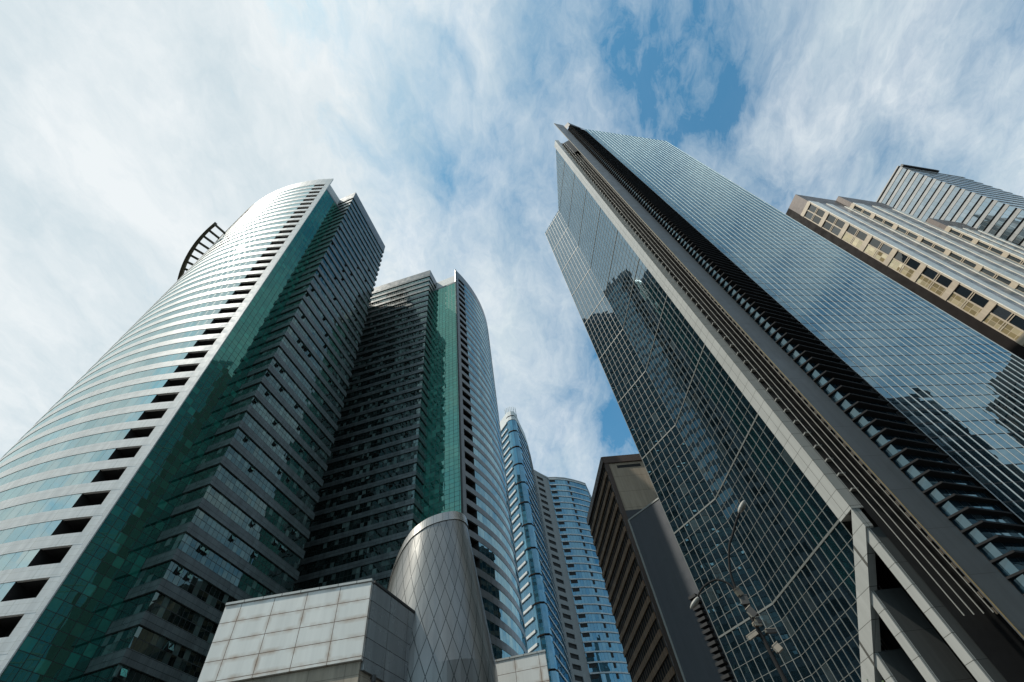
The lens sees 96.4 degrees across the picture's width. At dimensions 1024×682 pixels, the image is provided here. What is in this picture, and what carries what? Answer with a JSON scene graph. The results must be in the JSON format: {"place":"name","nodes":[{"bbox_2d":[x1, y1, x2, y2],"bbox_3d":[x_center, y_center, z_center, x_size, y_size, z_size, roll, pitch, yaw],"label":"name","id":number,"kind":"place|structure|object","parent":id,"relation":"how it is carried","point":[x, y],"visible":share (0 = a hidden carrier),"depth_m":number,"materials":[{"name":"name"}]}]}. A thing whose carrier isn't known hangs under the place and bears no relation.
{"place":"outdoors","nodes":[
{"label":"outdoors","id":0,"kind":"place"},
{"bbox_2d":[0,178,384,681],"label":"skyscraper","id":1,"kind":"structure","parent":0,"point":[163,465],"depth_m":78.61,"materials":[{"name":"glass"}]},
{"bbox_2d":[198,578,414,681],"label":"building","id":2,"kind":"structure","parent":0,"point":[357,631],"depth_m":26.57,"materials":[{"name":"beige stone"}]},
{"bbox_2d":[370,674,375,681],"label":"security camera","id":3,"kind":"object","parent":2,"relation":"attached to","point":[373,678],"visible":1,"depth_m":24.84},
{"bbox_2d":[292,269,527,659],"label":"skyscraper","id":4,"kind":"structure","parent":0,"point":[417,437],"depth_m":121.14,"materials":[{"name":"glass"}]},
{"bbox_2d":[387,511,497,681],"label":"pavilion","id":5,"kind":"structure","parent":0,"point":[434,583],"depth_m":32.65,"materials":[{"name":"metal"}]},
{"bbox_2d":[0,0,1023,496],"label":"sky","id":6,"kind":"structure","parent":0,"point":[129,129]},
{"bbox_2d":[495,649,549,681],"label":"parapet wall","id":7,"kind":"structure","parent":0,"point":[530,667],"depth_m":37.24,"materials":[{"name":"beige stone"}]},
{"bbox_2d":[586,454,683,681],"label":"office building","id":8,"kind":"structure","parent":0,"point":[624,491],"depth_m":106.53,"materials":[{"name":"brown concrete"}]},
{"bbox_2d":[876,164,1023,247],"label":"office building","id":9,"kind":"structure","parent":0,"point":[923,194],"depth_m":175.77,"materials":[{"name":"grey glass"}]},
{"label":"ground","id":10,"kind":"structure","parent":0,"visible":0},
{"bbox_2d":[500,407,572,681],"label":"apartment tower","id":11,"kind":"structure","parent":10,"relation":"on","point":[542,620],"depth_m":208.61,"materials":[{"name":"blue glass"}]},
{"bbox_2d":[534,470,631,681],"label":"apartment tower","id":12,"kind":"structure","parent":10,"relation":"on","point":[594,645],"depth_m":261.50,"materials":[{"name":"blue glass"}]},
{"bbox_2d":[628,498,736,681],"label":"office building","id":13,"kind":"structure","parent":10,"relation":"on","point":[699,652],"depth_m":75.86,"materials":[{"name":"concrete"}]},
{"bbox_2d":[690,500,787,681],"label":"street lamp","id":14,"kind":"object","parent":10,"relation":"on","point":[741,508],"visible":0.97,"depth_m":22.70,"materials":[{"name":"metal"}]},
{"bbox_2d":[733,586,743,596],"bbox_3d":[10.957,12.152,22.134,0.366,0.422,0.235,-1,-54,-7],"label":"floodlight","id":15,"kind":"object","parent":14,"relation":"attached to","point":[738,592],"visible":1,"depth_m":22.05,"materials":[{"name":"metal"}]},
{"bbox_2d":[739,594,750,605],"bbox_3d":[11.134,12.407,21.884,0.448,0.440,0.289,-26,-55,11],"label":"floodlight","id":16,"kind":"object","parent":14,"relation":"attached to","point":[744,599],"visible":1,"depth_m":21.80,"materials":[{"name":"metal"}]},
{"bbox_2d":[745,605,758,617],"bbox_3d":[11.227,12.684,21.414,0.450,0.541,0.271,-31,-56,14],"label":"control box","id":17,"kind":"object","parent":14,"relation":"attached to","point":[751,611],"visible":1,"depth_m":21.33,"materials":[{"name":"metal"}]},
{"bbox_2d":[746,629,759,640],"bbox_3d":[10.964,13.337,20.760,0.714,0.345,0.203,-19,-54,6],"label":"security camera","id":18,"kind":"object","parent":14,"relation":"attached to","point":[753,634],"visible":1,"depth_m":20.70,"materials":[{"name":"metal"}]},
{"bbox_2d":[752,621,761,626],"bbox_3d":[11.241,13.014,20.974,0.442,0.227,0.207,4,-55,-11],"label":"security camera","id":19,"kind":"object","parent":14,"relation":"attached to","point":[755,623],"visible":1,"depth_m":20.93,"materials":[{"name":"metal"}]},
{"bbox_2d":[754,616,761,622],"bbox_3d":[11.335,12.903,21.112,0.271,0.285,0.235,-6,-54,-4],"label":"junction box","id":20,"kind":"object","parent":14,"relation":"attached to","point":[758,619],"visible":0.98,"depth_m":21.06,"materials":[{"name":"metal"}]},
{"bbox_2d":[764,628,776,635],"bbox_3d":[11.635,13.155,20.694,0.694,0.260,0.236,-11,-53,0],"label":"security camera","id":21,"kind":"object","parent":14,"relation":"attached to","point":[770,631],"visible":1,"depth_m":20.65,"materials":[{"name":"metal"}]},
{"bbox_2d":[772,641,782,653],"bbox_3d":[11.619,13.542,20.164,0.554,0.407,0.271,-25,-55,10],"label":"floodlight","id":22,"kind":"object","parent":14,"relation":"attached to","point":[777,648],"visible":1,"depth_m":20.07,"materials":[{"name":"metal"}]},
{"bbox_2d":[545,122,1023,681],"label":"skyscraper","id":23,"kind":"structure","parent":10,"relation":"on","point":[847,426],"depth_m":58.40,"materials":[{"name":"glass"}]},
{"bbox_2d":[786,194,1023,359],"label":"office building","id":24,"kind":"structure","parent":10,"relation":"on","point":[970,276],"depth_m":134.48,"materials":[{"name":"beige concrete"}]},
{"bbox_2d":[804,203,825,224],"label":"window","id":25,"kind":"structure","parent":24,"relation":"in","point":[814,214],"depth_m":161.78,"materials":[{"name":"grey glass"}]},
{"bbox_2d":[822,213,845,235],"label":"window","id":26,"kind":"structure","parent":24,"relation":"in","point":[833,224],"depth_m":153.83,"materials":[{"name":"grey glass"}]},
{"bbox_2d":[841,224,867,248],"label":"window","id":27,"kind":"structure","parent":24,"relation":"in","point":[857,233],"depth_m":145.50,"materials":[{"name":"grey glass"}]},
{"bbox_2d":[853,205,871,216],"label":"window","id":28,"kind":"structure","parent":24,"relation":"in","point":[858,208],"depth_m":163.11,"materials":[{"name":"grey metal"}]},
{"bbox_2d":[863,236,892,262],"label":"window","id":29,"kind":"structure","parent":24,"relation":"in","point":[878,244],"depth_m":137.52,"materials":[{"name":"grey glass"}]},
{"bbox_2d":[874,215,893,226],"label":"window","id":30,"kind":"structure","parent":24,"relation":"in","point":[877,217],"depth_m":155.07,"materials":[{"name":"grey glass"}]},
{"bbox_2d":[888,250,921,278],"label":"window","id":31,"kind":"structure","parent":24,"relation":"in","point":[903,258],"depth_m":129.57,"materials":[{"name":"black glass"}]},
{"bbox_2d":[896,226,918,238],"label":"window","id":32,"kind":"structure","parent":24,"relation":"in","point":[901,229],"depth_m":147.16,"materials":[{"name":"grey glass"}]},
{"bbox_2d":[915,265,953,296],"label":"window","id":33,"kind":"structure","parent":24,"relation":"in","point":[939,278],"depth_m":121.63,"materials":[{"name":"black glass"}]},
{"bbox_2d":[922,238,946,252],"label":"window","id":34,"kind":"structure","parent":24,"relation":"in","point":[936,246],"depth_m":139.14,"materials":[{"name":"grey metal"}]},
{"bbox_2d":[950,228,973,241],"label":"window","id":35,"kind":"structure","parent":24,"relation":"in","point":[953,231],"depth_m":150.08,"materials":[{"name":"grey glass"}]},
{"bbox_2d":[949,251,977,267],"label":"window","id":36,"kind":"structure","parent":24,"relation":"in","point":[954,255],"depth_m":131.26,"materials":[{"name":"grey metal"}]},
{"bbox_2d":[946,283,989,317],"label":"window","id":37,"kind":"structure","parent":24,"relation":"in","point":[979,300],"depth_m":113.70,"materials":[{"name":"black glass"}]},
{"bbox_2d":[977,240,1003,254],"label":"window","id":38,"kind":"structure","parent":24,"relation":"in","point":[994,249],"depth_m":142.13,"materials":[{"name":"grey glass"}]},
{"bbox_2d":[980,267,1012,284],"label":"window","id":39,"kind":"structure","parent":24,"relation":"in","point":[993,274],"depth_m":123.24,"materials":[{"name":"glass"}]},
{"bbox_2d":[982,303,1023,340],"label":"window","id":40,"kind":"structure","parent":24,"relation":"in","point":[1001,312],"depth_m":106.11,"materials":[{"name":"black glass"}]},
{"bbox_2d":[1007,254,1023,264],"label":"window","id":41,"kind":"structure","parent":24,"relation":"in","point":[1019,260],"depth_m":135.67,"materials":[{"name":"grey metal"}]},
{"bbox_2d":[1016,284,1023,292],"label":"window","id":42,"kind":"structure","parent":24,"relation":"in","point":[1019,288],"depth_m":118.09,"materials":[{"name":"grey metal"}]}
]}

